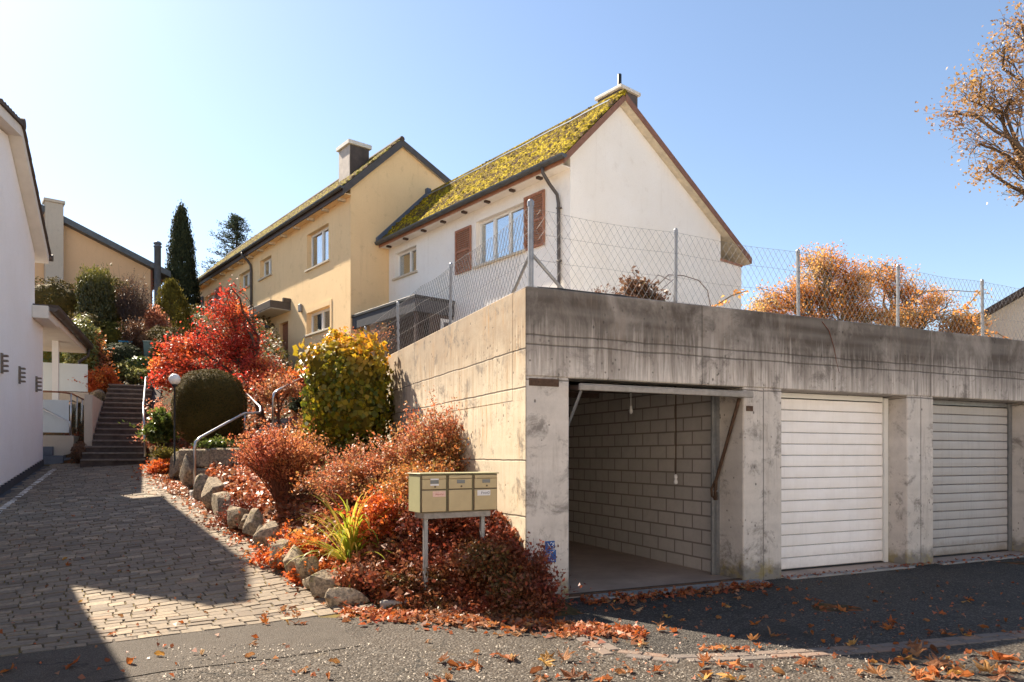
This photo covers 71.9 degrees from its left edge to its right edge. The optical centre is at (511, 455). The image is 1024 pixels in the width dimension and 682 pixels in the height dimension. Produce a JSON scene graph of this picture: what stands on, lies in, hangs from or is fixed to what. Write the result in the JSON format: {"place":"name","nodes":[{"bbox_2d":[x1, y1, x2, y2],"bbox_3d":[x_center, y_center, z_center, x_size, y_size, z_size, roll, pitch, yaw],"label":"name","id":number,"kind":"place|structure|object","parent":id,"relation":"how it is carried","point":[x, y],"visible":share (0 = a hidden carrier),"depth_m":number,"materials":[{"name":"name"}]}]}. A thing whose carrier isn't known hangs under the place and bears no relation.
{"place":"outdoors","nodes":[
{"label":"outdoors","id":0,"kind":"place"},
{"bbox_2d":[0,463,376,656],"bbox_3d":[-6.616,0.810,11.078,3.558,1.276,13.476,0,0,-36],"label":"driveway","id":1,"kind":"structure","parent":0,"point":[159,588],"depth_m":7.91,"materials":[{"name":"stone"}]},
{"bbox_2d":[0,469,54,512],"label":"edging stones","id":2,"kind":"object","parent":1,"relation":"on","point":[12,501],"visible":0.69,"depth_m":12.66,"materials":[{"name":"stone"}]},
{"bbox_2d":[192,474,207,499],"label":"boulder","id":3,"kind":"object","parent":1,"relation":"on","point":[200,481],"visible":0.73,"depth_m":11.89,"materials":[{"name":"stone"}]},
{"bbox_2d":[201,477,223,508],"bbox_3d":[-4.745,0.620,11.173,0.313,0.561,0.493,0,0,-34],"label":"boulder","id":4,"kind":"object","parent":1,"relation":"on","point":[213,485],"visible":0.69,"depth_m":11.09,"materials":[{"name":"stone"}]},
{"bbox_2d":[212,491,233,517],"bbox_3d":[-4.221,0.757,10.357,0.251,0.456,0.693,0,0,-42],"label":"boulder","id":5,"kind":"object","parent":1,"relation":"on","point":[218,500],"visible":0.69,"depth_m":10.25,"materials":[{"name":"stone"}]},
{"bbox_2d":[227,507,248,528],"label":"boulder","id":6,"kind":"object","parent":1,"relation":"on","point":[232,513],"visible":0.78,"depth_m":9.61,"materials":[{"name":"stone"}]},
{"bbox_2d":[242,508,262,535],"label":"boulder","id":7,"kind":"object","parent":1,"relation":"on","point":[253,521],"visible":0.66,"depth_m":9.02,"materials":[{"name":"stone"}]},
{"bbox_2d":[253,521,281,550],"bbox_3d":[-2.920,0.999,8.503,0.329,0.409,0.270,0,0,0],"label":"boulder","id":8,"kind":"object","parent":1,"relation":"on","point":[268,529],"visible":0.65,"depth_m":8.42,"materials":[{"name":"stone"}]},
{"bbox_2d":[269,539,291,565],"bbox_3d":[-2.597,1.092,7.938,0.266,0.294,0.352,0,0,0],"label":"boulder","id":9,"kind":"object","parent":1,"relation":"on","point":[280,543],"visible":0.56,"depth_m":7.83,"materials":[{"name":"stone"}]},
{"bbox_2d":[283,545,304,575],"bbox_3d":[-2.335,1.147,7.540,0.209,0.375,0.250,0,0,10],"label":"boulder","id":10,"kind":"object","parent":1,"relation":"on","point":[295,551],"visible":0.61,"depth_m":7.49,"materials":[{"name":"stone"}]},
{"bbox_2d":[294,556,318,579],"bbox_3d":[-2.160,1.186,7.412,0.256,0.264,0.251,0,0,-28],"label":"boulder","id":11,"kind":"object","parent":1,"relation":"on","point":[312,561],"visible":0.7,"depth_m":7.32,"materials":[{"name":"stone"}]},
{"bbox_2d":[0,0,1023,331],"label":"sky","id":12,"kind":"structure","parent":0,"point":[796,121],"materials":[{"name":"blue"}]},
{"bbox_2d":[43,311,1023,615],"bbox_3d":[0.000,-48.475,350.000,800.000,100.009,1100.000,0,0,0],"label":"ground","id":13,"kind":"structure","parent":0,"point":[191,487],"depth_m":17.26,"materials":[{"name":"brown soil"}]},
{"bbox_2d":[0,98,53,502],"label":"white house","id":14,"kind":"structure","parent":13,"relation":"on","point":[24,245],"depth_m":13.75,"materials":[{"name":"paint"}]},
{"bbox_2d":[35,276,81,318],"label":"evergreen bush","id":15,"kind":"object","parent":13,"relation":"on","point":[57,293],"visible":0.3,"depth_m":25.94,"materials":[{"name":"plant"}]},
{"bbox_2d":[32,303,93,464],"bbox_3d":[-12.856,-1.346,17.837,3.500,3.792,7.450,0,0,-24],"label":"porch","id":16,"kind":"object","parent":13,"relation":"on","point":[62,332],"visible":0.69,"depth_m":17.37,"materials":[{"name":"white paint"}]},
{"bbox_2d":[43,320,91,362],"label":"screen hedge","id":17,"kind":"object","parent":13,"relation":"on","point":[47,356],"visible":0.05,"depth_m":22.18,"materials":[{"name":"green plant"}]},
{"bbox_2d":[70,441,86,462],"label":"stair side plant","id":18,"kind":"object","parent":13,"relation":"on","point":[77,449],"visible":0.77,"depth_m":16.39,"materials":[{"name":"brown plant"}]},
{"bbox_2d":[61,312,102,381],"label":"bush","id":19,"kind":"object","parent":13,"relation":"on","point":[75,358],"visible":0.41,"depth_m":21.25,"materials":[{"name":"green plant"}]},
{"bbox_2d":[67,311,106,346],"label":"evergreen bush","id":20,"kind":"object","parent":13,"relation":"on","point":[95,323],"visible":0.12,"depth_m":23.69,"materials":[{"name":"plant"}]},
{"bbox_2d":[73,262,118,325],"bbox_3d":[-15.015,-5.329,25.535,1.447,3.384,1.466,0,0,0],"label":"columnar yew","id":21,"kind":"object","parent":13,"relation":"on","point":[95,289],"visible":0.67,"depth_m":25.14,"materials":[{"name":"green plant"}]},
{"bbox_2d":[73,361,123,393],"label":"rusty shrub","id":22,"kind":"object","parent":13,"relation":"on","point":[103,379],"visible":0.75,"depth_m":20.21,"materials":[{"name":"orange plant"}]},
{"bbox_2d":[88,330,115,374],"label":"bronze shrub","id":23,"kind":"object","parent":13,"relation":"on","point":[103,360],"visible":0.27,"depth_m":21.68,"materials":[{"name":"red plant"}]},
{"bbox_2d":[35,197,170,308],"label":"garden house","id":24,"kind":"structure","parent":13,"relation":"on","point":[74,245],"depth_m":32.28,"materials":[{"name":"beige paint"}]},
{"bbox_2d":[98,320,129,346],"bbox_3d":[-13.700,-3.896,24.218,1.427,1.448,1.291,0,0,0],"label":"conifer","id":25,"kind":"object","parent":13,"relation":"on","point":[111,333],"visible":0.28,"depth_m":23.79,"materials":[{"name":"green plant"}]},
{"bbox_2d":[80,384,160,467],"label":"stone stairs","id":26,"kind":"structure","parent":13,"relation":"on","point":[106,440],"depth_m":17.52,"materials":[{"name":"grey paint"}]},
{"bbox_2d":[142,376,153,456],"bbox_3d":[-9.681,-1.186,18.661,0.231,2.434,4.897,0,0,-25],"label":"stair rail","id":27,"kind":"object","parent":26,"relation":"on","point":[143,414],"visible":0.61,"depth_m":17.61,"materials":[{"name":"silver metal"}]},
{"bbox_2d":[100,342,143,366],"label":"evergreen bush","id":28,"kind":"object","parent":13,"relation":"on","point":[123,350],"visible":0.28,"depth_m":22.18,"materials":[{"name":"plant"}]},
{"bbox_2d":[108,359,140,380],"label":"yellow tussock","id":29,"kind":"object","parent":13,"relation":"on","point":[122,367],"visible":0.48,"depth_m":21.69,"materials":[{"name":"green plant"}]},
{"bbox_2d":[112,275,139,325],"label":"bare shrub","id":30,"kind":"object","parent":13,"relation":"on","point":[116,314],"visible":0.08,"depth_m":26.83,"materials":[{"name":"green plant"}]},
{"bbox_2d":[117,315,154,350],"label":"bare shrub","id":31,"kind":"object","parent":13,"relation":"on","point":[136,335],"visible":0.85,"depth_m":23.52,"materials":[{"name":"brown plant"}]},
{"bbox_2d":[112,264,161,326],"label":"bare shrub","id":32,"kind":"object","parent":13,"relation":"on","point":[130,303],"visible":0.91,"depth_m":26.33,"materials":[{"name":"brown plant"}]},
{"bbox_2d":[122,365,156,383],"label":"yellow tussock","id":33,"kind":"object","parent":13,"relation":"on","point":[137,373],"visible":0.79,"depth_m":21.36,"materials":[{"name":"green plant"}]},
{"bbox_2d":[124,355,159,372],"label":"evergreen bush","id":34,"kind":"object","parent":13,"relation":"on","point":[140,360],"visible":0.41,"depth_m":21.89,"materials":[{"name":"green plant"}]},
{"bbox_2d":[118,406,181,444],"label":"rhododendron","id":35,"kind":"object","parent":13,"relation":"on","point":[159,428],"visible":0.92,"depth_m":15.74,"materials":[{"name":"green plant"}]},
{"bbox_2d":[126,393,177,447],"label":"golden shrub","id":36,"kind":"object","parent":13,"relation":"on","point":[158,404],"visible":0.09,"depth_m":17.04,"materials":[{"name":"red plant"}]},
{"bbox_2d":[138,448,169,473],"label":"fern clump","id":37,"kind":"object","parent":13,"relation":"on","point":[160,465],"visible":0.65,"depth_m":14.78,"materials":[{"name":"orange plant"}]},
{"bbox_2d":[141,326,168,351],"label":"evergreen bush","id":38,"kind":"object","parent":13,"relation":"on","point":[153,331],"visible":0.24,"depth_m":24.13,"materials":[{"name":"plant"}]},
{"bbox_2d":[137,304,178,333],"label":"salmon shrub","id":39,"kind":"object","parent":13,"relation":"on","point":[156,319],"visible":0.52,"depth_m":26.81,"materials":[{"name":"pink plant"}]},
{"bbox_2d":[47,303,293,391],"bbox_3d":[-15.240,-4.508,27.143,17.636,5.434,12.842,0,0,0],"label":"hillside ground cover","id":40,"kind":"object","parent":13,"relation":"on","point":[258,330],"visible":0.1,"depth_m":27.24,"materials":[{"name":"plant"}]},
{"bbox_2d":[148,325,192,365],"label":"shrub","id":41,"kind":"object","parent":13,"relation":"on","point":[160,335],"visible":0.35,"depth_m":22.44,"materials":[{"name":"plant"}]},
{"bbox_2d":[151,276,196,331],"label":"conical shrub","id":42,"kind":"object","parent":13,"relation":"on","point":[169,290],"visible":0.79,"depth_m":27.74,"materials":[{"name":"green plant"}]},
{"bbox_2d":[169,451,178,477],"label":"boulder","id":43,"kind":"object","parent":13,"relation":"on","point":[173,470],"visible":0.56,"depth_m":14.10,"materials":[{"name":"stone"}]},
{"bbox_2d":[168,374,180,479],"bbox_3d":[-6.737,-0.527,14.100,0.224,2.213,0.224,0,0,0],"label":"garden lamp","id":44,"kind":"object","parent":13,"relation":"on","point":[174,380],"visible":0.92,"depth_m":14.08,"materials":[{"name":"metal"}]},
{"bbox_2d":[0,617,359,681],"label":"apron","id":45,"kind":"object","parent":13,"relation":"on","point":[319,633],"visible":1,"depth_m":5.18,"materials":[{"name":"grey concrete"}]},
{"bbox_2d":[162,199,204,310],"bbox_3d":[-16.796,-9.469,35.976,2.120,7.211,2.082,0,0,0],"label":"cypress","id":46,"kind":"object","parent":13,"relation":"on","point":[181,264],"visible":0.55,"depth_m":35.65,"materials":[{"name":"green plant"}]},
{"bbox_2d":[179,454,192,486],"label":"boulder","id":47,"kind":"object","parent":13,"relation":"on","point":[186,474],"visible":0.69,"depth_m":13.19,"materials":[{"name":"stone"}]},
{"bbox_2d":[170,369,247,447],"bbox_3d":[-6.500,-1.019,15.199,1.492,1.708,1.478,0,0,0],"label":"clipped hedge","id":48,"kind":"object","parent":13,"relation":"on","point":[207,400],"visible":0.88,"depth_m":14.68,"materials":[{"name":"plant"}]},
{"bbox_2d":[178,448,252,480],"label":"terrace wall","id":49,"kind":"structure","parent":13,"relation":"on","point":[207,457],"depth_m":13.19,"materials":[{"name":"concrete"}]},
{"bbox_2d":[145,441,181,461],"bbox_3d":[-7.077,-0.068,14.381,0.734,0.442,0.554,0,0,-10],"label":"moss cushion","id":50,"kind":"object","parent":49,"relation":"on","point":[164,453],"visible":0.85,"depth_m":14.34,"materials":[{"name":"green plant"}]},
{"bbox_2d":[192,434,246,448],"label":"ivy clump","id":51,"kind":"object","parent":49,"relation":"on","point":[220,442],"visible":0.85,"depth_m":13.45,"materials":[{"name":"green plant"}]},
{"bbox_2d":[140,278,308,419],"bbox_3d":[-6.995,-2.803,18.051,4.716,3.901,2.926,0,0,0],"label":"red maple","id":52,"kind":"object","parent":13,"relation":"on","point":[248,363],"visible":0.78,"depth_m":18.21,"materials":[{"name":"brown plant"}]},
{"bbox_2d":[198,212,252,271],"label":"conifer","id":53,"kind":"object","parent":13,"relation":"on","point":[234,225],"visible":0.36,"depth_m":57.39,"materials":[{"name":"green plant"}]},
{"bbox_2d":[196,489,264,531],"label":"spirea","id":54,"kind":"object","parent":13,"relation":"on","point":[243,505],"visible":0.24,"depth_m":9.93,"materials":[{"name":"red plant"}]},
{"bbox_2d":[169,347,302,449],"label":"yard leaf litter","id":55,"kind":"object","parent":13,"relation":"on","point":[294,416],"visible":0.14,"depth_m":17.85,"materials":[{"name":"plant"}]},
{"bbox_2d":[242,368,302,423],"bbox_3d":[-5.544,-1.273,16.318,1.641,1.488,1.171,0,0,0],"label":"bronze maple","id":56,"kind":"object","parent":13,"relation":"on","point":[265,394],"visible":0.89,"depth_m":16.29,"materials":[{"name":"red plant"}]},
{"bbox_2d":[223,415,334,503],"bbox_3d":[-3.252,0.054,9.828,1.414,1.260,1.641,0,0,0],"label":"barberry bush","id":57,"kind":"object","parent":13,"relation":"on","point":[276,462],"visible":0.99,"depth_m":9.69,"materials":[{"name":"red plant"}]},
{"bbox_2d":[234,518,330,572],"bbox_3d":[-2.467,1.095,8.113,1.107,0.724,1.237,0,0,-43],"label":"spirea","id":58,"kind":"object","parent":13,"relation":"on","point":[297,541],"visible":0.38,"depth_m":7.95,"materials":[{"name":"orange plant"}]},
{"bbox_2d":[279,386,306,413],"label":"laurel bush","id":59,"kind":"object","parent":13,"relation":"on","point":[294,405],"visible":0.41,"depth_m":18.37,"materials":[{"name":"green plant"}]},
{"bbox_2d":[264,403,359,472],"bbox_3d":[-3.108,-0.200,11.180,1.464,1.323,1.515,0,0,27],"label":"barberry bush","id":60,"kind":"object","parent":13,"relation":"on","point":[300,427],"visible":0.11,"depth_m":10.96,"materials":[{"name":"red plant"}]},
{"bbox_2d":[281,554,346,586],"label":"spirea","id":61,"kind":"object","parent":13,"relation":"on","point":[322,566],"visible":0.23,"depth_m":7.40,"materials":[{"name":"orange plant"}]},
{"bbox_2d":[308,569,341,598],"bbox_3d":[-1.834,1.293,7.023,0.311,0.318,0.314,0,0,0],"label":"boulder","id":62,"kind":"object","parent":13,"relation":"on","point":[320,583],"visible":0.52,"depth_m":6.89,"materials":[{"name":"stone"}]},
{"bbox_2d":[313,439,369,478],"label":"spirea","id":63,"kind":"object","parent":13,"relation":"on","point":[340,445],"visible":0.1,"depth_m":10.40,"materials":[{"name":"red plant"}]},
{"bbox_2d":[198,136,485,372],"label":"row house","id":64,"kind":"structure","parent":13,"relation":"on","point":[312,268],"depth_m":26.77,"materials":[{"name":"yellow paint"}]},
{"bbox_2d":[304,227,329,272],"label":"window","id":65,"kind":"structure","parent":64,"relation":"in","point":[322,236],"depth_m":27.51,"materials":[{"name":"glass"}]},
{"bbox_2d":[304,307,330,336],"bbox_3d":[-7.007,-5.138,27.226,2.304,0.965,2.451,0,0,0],"label":"window","id":66,"kind":"structure","parent":64,"relation":"in","point":[323,316],"depth_m":27.38,"materials":[{"name":"white paint"}]},
{"bbox_2d":[275,488,408,586],"bbox_3d":[-1.696,0.990,7.580,1.578,1.503,1.431,0,0,41],"label":"daylily","id":67,"kind":"object","parent":13,"relation":"on","point":[346,539],"visible":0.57,"depth_m":7.47,"materials":[{"name":"green plant"}]},
{"bbox_2d":[292,329,394,455],"bbox_3d":[-2.613,-0.914,11.203,1.590,2.097,1.530,0,0,0],"label":"yellowing hedge","id":68,"kind":"object","parent":13,"relation":"on","point":[345,393],"visible":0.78,"depth_m":10.71,"materials":[{"name":"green plant"}]},
{"bbox_2d":[318,326,373,356],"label":"vine shoots","id":69,"kind":"object","parent":68,"relation":"on","point":[337,334],"visible":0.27,"depth_m":11.18,"materials":[{"name":"yellow plant"}]},
{"bbox_2d":[289,433,404,514],"bbox_3d":[-1.834,0.262,9.083,1.950,1.119,1.837,0,0,0],"label":"cotoneaster","id":70,"kind":"object","parent":13,"relation":"on","point":[339,477],"visible":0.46,"depth_m":8.78,"materials":[{"name":"red plant"}]},
{"bbox_2d":[324,587,369,607],"bbox_3d":[-1.583,1.363,6.741,0.433,0.221,0.195,0,0,-30],"label":"boulder","id":71,"kind":"object","parent":13,"relation":"on","point":[352,596],"visible":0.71,"depth_m":6.68,"materials":[{"name":"stone"}]},
{"bbox_2d":[205,446,531,606],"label":"leaf litter","id":72,"kind":"object","parent":13,"relation":"on","point":[253,488],"visible":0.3,"depth_m":8.93,"materials":[{"name":"plant"}]},
{"bbox_2d":[327,543,412,594],"bbox_3d":[-1.402,1.167,7.055,1.002,0.555,0.740,0,0,0],"label":"spirea","id":73,"kind":"object","parent":13,"relation":"on","point":[352,573],"visible":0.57,"depth_m":6.92,"materials":[{"name":"red plant"}]},
{"bbox_2d":[332,481,409,543],"bbox_3d":[-1.437,0.699,7.670,0.957,0.827,1.150,0,0,0],"label":"spirea","id":74,"kind":"object","parent":13,"relation":"on","point":[378,505],"visible":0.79,"depth_m":7.50,"materials":[{"name":"orange plant"}]},
{"bbox_2d":[346,451,459,517],"bbox_3d":[-1.053,0.408,7.910,1.392,0.924,1.463,0,0,16],"label":"cotoneaster","id":75,"kind":"object","parent":13,"relation":"on","point":[401,485],"visible":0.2,"depth_m":7.84,"materials":[{"name":"red plant"}]},
{"bbox_2d":[358,548,469,594],"bbox_3d":[-0.855,1.160,6.928,1.324,0.518,0.790,0,0,0],"label":"spirea","id":76,"kind":"object","parent":13,"relation":"on","point":[414,576],"visible":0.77,"depth_m":6.74,"materials":[{"name":"red plant"}]},
{"bbox_2d":[360,385,474,491],"bbox_3d":[-0.934,-0.140,8.869,1.918,1.463,2.049,0,0,0],"label":"cotoneaster","id":77,"kind":"object","parent":13,"relation":"on","point":[436,436],"visible":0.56,"depth_m":8.54,"materials":[{"name":"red plant"}]},
{"bbox_2d":[383,464,486,544],"bbox_3d":[-0.810,0.556,7.514,1.147,0.949,1.033,0,0,29],"label":"spirea","id":78,"kind":"object","parent":13,"relation":"on","point":[415,527],"visible":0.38,"depth_m":7.21,"materials":[{"name":"red plant"}]},
{"bbox_2d":[407,472,498,591],"bbox_3d":[-0.569,0.805,6.878,0.835,1.278,0.326,0,0,-29],"label":"letterbox stand","id":79,"kind":"object","parent":13,"relation":"on","point":[436,495],"visible":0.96,"depth_m":6.72,"materials":[{"name":"metal"}]},
{"bbox_2d":[362,510,555,618],"bbox_3d":[-1.006,0.850,7.593,1.414,1.209,3.676,0,0,-24],"label":"creeping ground cover","id":80,"kind":"object","parent":13,"relation":"on","point":[450,606],"visible":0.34,"depth_m":6.68,"materials":[{"name":"red plant"}]},
{"bbox_2d":[172,491,779,642],"bbox_3d":[-2.332,0.947,8.649,10.156,1.051,3.726,0,0,30],"label":"maple leaf drift","id":81,"kind":"object","parent":13,"relation":"on","point":[517,624],"visible":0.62,"depth_m":6.12,"materials":[{"name":"plant"}]},
{"bbox_2d":[416,528,544,583],"bbox_3d":[-0.300,1.039,6.864,1.058,0.691,1.118,0,0,-31],"label":"spirea","id":82,"kind":"object","parent":13,"relation":"on","point":[470,560],"visible":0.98,"depth_m":6.69,"materials":[{"name":"red plant"}]},
{"bbox_2d":[468,554,590,619],"bbox_3d":[0.129,1.246,6.473,1.010,0.726,0.856,0,0,38],"label":"spirea","id":83,"kind":"object","parent":13,"relation":"on","point":[510,592],"visible":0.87,"depth_m":6.41,"materials":[{"name":"red plant"}]},
{"bbox_2d":[514,539,573,588],"bbox_3d":[0.211,1.107,6.723,0.506,0.710,0.590,0,0,-44],"label":"spirea","id":84,"kind":"object","parent":13,"relation":"on","point":[538,567],"visible":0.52,"depth_m":6.69,"materials":[{"name":"red plant"}]},
{"bbox_2d":[374,73,751,321],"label":"row house","id":85,"kind":"structure","parent":13,"relation":"on","point":[609,158],"depth_m":20.65,"materials":[{"name":"paint"}]},
{"bbox_2d":[392,248,417,280],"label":"window","id":86,"kind":"structure","parent":85,"relation":"in","point":[409,256],"depth_m":25.30,"materials":[{"name":"white paint"}]},
{"bbox_2d":[472,205,525,268],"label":"window","id":87,"kind":"structure","parent":85,"relation":"in","point":[496,224],"depth_m":21.22,"materials":[{"name":"glass"}]},
{"bbox_2d":[385,286,1023,599],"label":"garage building","id":88,"kind":"structure","parent":13,"relation":"on","point":[621,444],"depth_m":8.85,"materials":[{"name":"concrete"}]},
{"bbox_2d":[617,266,670,300],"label":"dried plant","id":89,"kind":"object","parent":88,"relation":"on","point":[631,287],"visible":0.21,"depth_m":7.89,"materials":[{"name":"brown plant"}]},
{"bbox_2d":[569,383,753,397],"bbox_3d":[1.253,-0.775,8.431,2.240,0.250,2.135,0,0,-24],"label":"tilting door","id":90,"kind":"structure","parent":88,"relation":"in","point":[586,387],"depth_m":7.44,"materials":[{"name":"metal"}]},
{"bbox_2d":[364,199,1023,355],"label":"wire fence","id":91,"kind":"object","parent":88,"relation":"on","point":[530,258],"visible":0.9,"depth_m":8.50,"materials":[{"name":"metal"}]},
{"bbox_2d":[714,289,1008,338],"bbox_3d":[4.845,-1.981,9.228,5.603,0.865,0.261,0,0,-25],"label":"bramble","id":92,"kind":"object","parent":91,"relation":"attached to","point":[907,317],"visible":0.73,"depth_m":9.76,"materials":[{"name":"orange plant"}]},
{"bbox_2d":[781,392,887,570],"bbox_3d":[4.022,0.323,9.015,2.160,2.195,0.080,0,0,-24],"label":"garage door","id":93,"kind":"structure","parent":88,"relation":"in","point":[834,454],"depth_m":9.04,"materials":[{"name":"white metal"}]},
{"bbox_2d":[933,400,1011,556],"bbox_3d":[6.458,0.323,10.121,2.160,2.195,0.080,0,0,-24],"label":"garage door","id":94,"kind":"structure","parent":88,"relation":"in","point":[972,446],"depth_m":10.18,"materials":[{"name":"metal"}]},
{"bbox_2d":[562,557,1023,655],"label":"forecourt","id":95,"kind":"structure","parent":13,"relation":"on","point":[855,590],"depth_m":6.52,"materials":[{"name":"asphalt"}]},
{"bbox_2d":[741,242,903,324],"bbox_3d":[10.738,-4.319,25.177,5.783,6.580,3.153,0,0,0],"label":"orange tree","id":96,"kind":"object","parent":13,"relation":"on","point":[772,300],"visible":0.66,"depth_m":24.70,"materials":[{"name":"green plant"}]},
{"bbox_2d":[855,254,998,335],"bbox_3d":[14.643,-4.102,25.465,5.305,6.547,3.097,0,0,0],"label":"orange tree","id":97,"kind":"object","parent":13,"relation":"on","point":[936,302],"visible":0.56,"depth_m":25.28,"materials":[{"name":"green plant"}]},
{"bbox_2d":[914,1,1023,206],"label":"oak","id":98,"kind":"object","parent":13,"relation":"on","point":[1002,117],"visible":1,"depth_m":16.49,"materials":[{"name":"brown plant"}]},
{"bbox_2d":[966,287,1023,340],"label":"cottage","id":99,"kind":"structure","parent":13,"relation":"on","point":[1012,313],"depth_m":26.24,"materials":[{"name":"paint"}]},
{"bbox_2d":[102,614,1023,681],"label":"road","id":100,"kind":"structure","parent":0,"point":[391,634],"depth_m":4.88,"materials":[{"name":"asphalt"}]},
{"bbox_2d":[0,466,1023,679],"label":"fallen leaf litter","id":101,"kind":"object","parent":100,"relation":"on","point":[388,616],"visible":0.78,"depth_m":6.29,"materials":[{"name":"plant"}]},
{"bbox_2d":[165,643,870,680],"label":"grit","id":102,"kind":"object","parent":100,"relation":"on","point":[251,657],"visible":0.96,"depth_m":4.85,"materials":[{"name":"gravel"}]},
{"bbox_2d":[573,630,1023,662],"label":"gutter setts","id":103,"kind":"structure","parent":100,"relation":"on","point":[935,642],"depth_m":5.21,"materials":[{"name":"stone"}]},
{"bbox_2d":[923,651,950,670],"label":"fallen leaf","id":104,"kind":"object","parent":100,"relation":"on","point":[937,662],"visible":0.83,"depth_m":4.79,"materials":[{"name":"brown plant"}]},
{"bbox_2d":[973,660,998,674],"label":"fallen leaf","id":105,"kind":"object","parent":100,"relation":"on","point":[987,668],"visible":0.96,"depth_m":4.65,"materials":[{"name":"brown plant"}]},
{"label":"footing","id":106,"kind":"object","parent":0,"visible":0},
{"bbox_2d":[193,393,261,485],"bbox_3d":[-5.691,-0.478,14.778,0.679,2.051,4.564,0,0,-10],"label":"garden rail","id":107,"kind":"object","parent":106,"relation":"on","point":[213,430],"visible":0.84,"depth_m":13.36,"materials":[{"name":"silver metal"}]},
{"label":"terrace","id":108,"kind":"structure","parent":0,"visible":0},
{"bbox_2d":[351,294,454,355],"bbox_3d":[-3.697,-3.248,23.916,1.800,3.395,4.464,0,0,-39],"label":"porch","id":109,"kind":"object","parent":108,"relation":"on","point":[367,317],"visible":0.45,"depth_m":23.23,"materials":[{"name":"black paint"}]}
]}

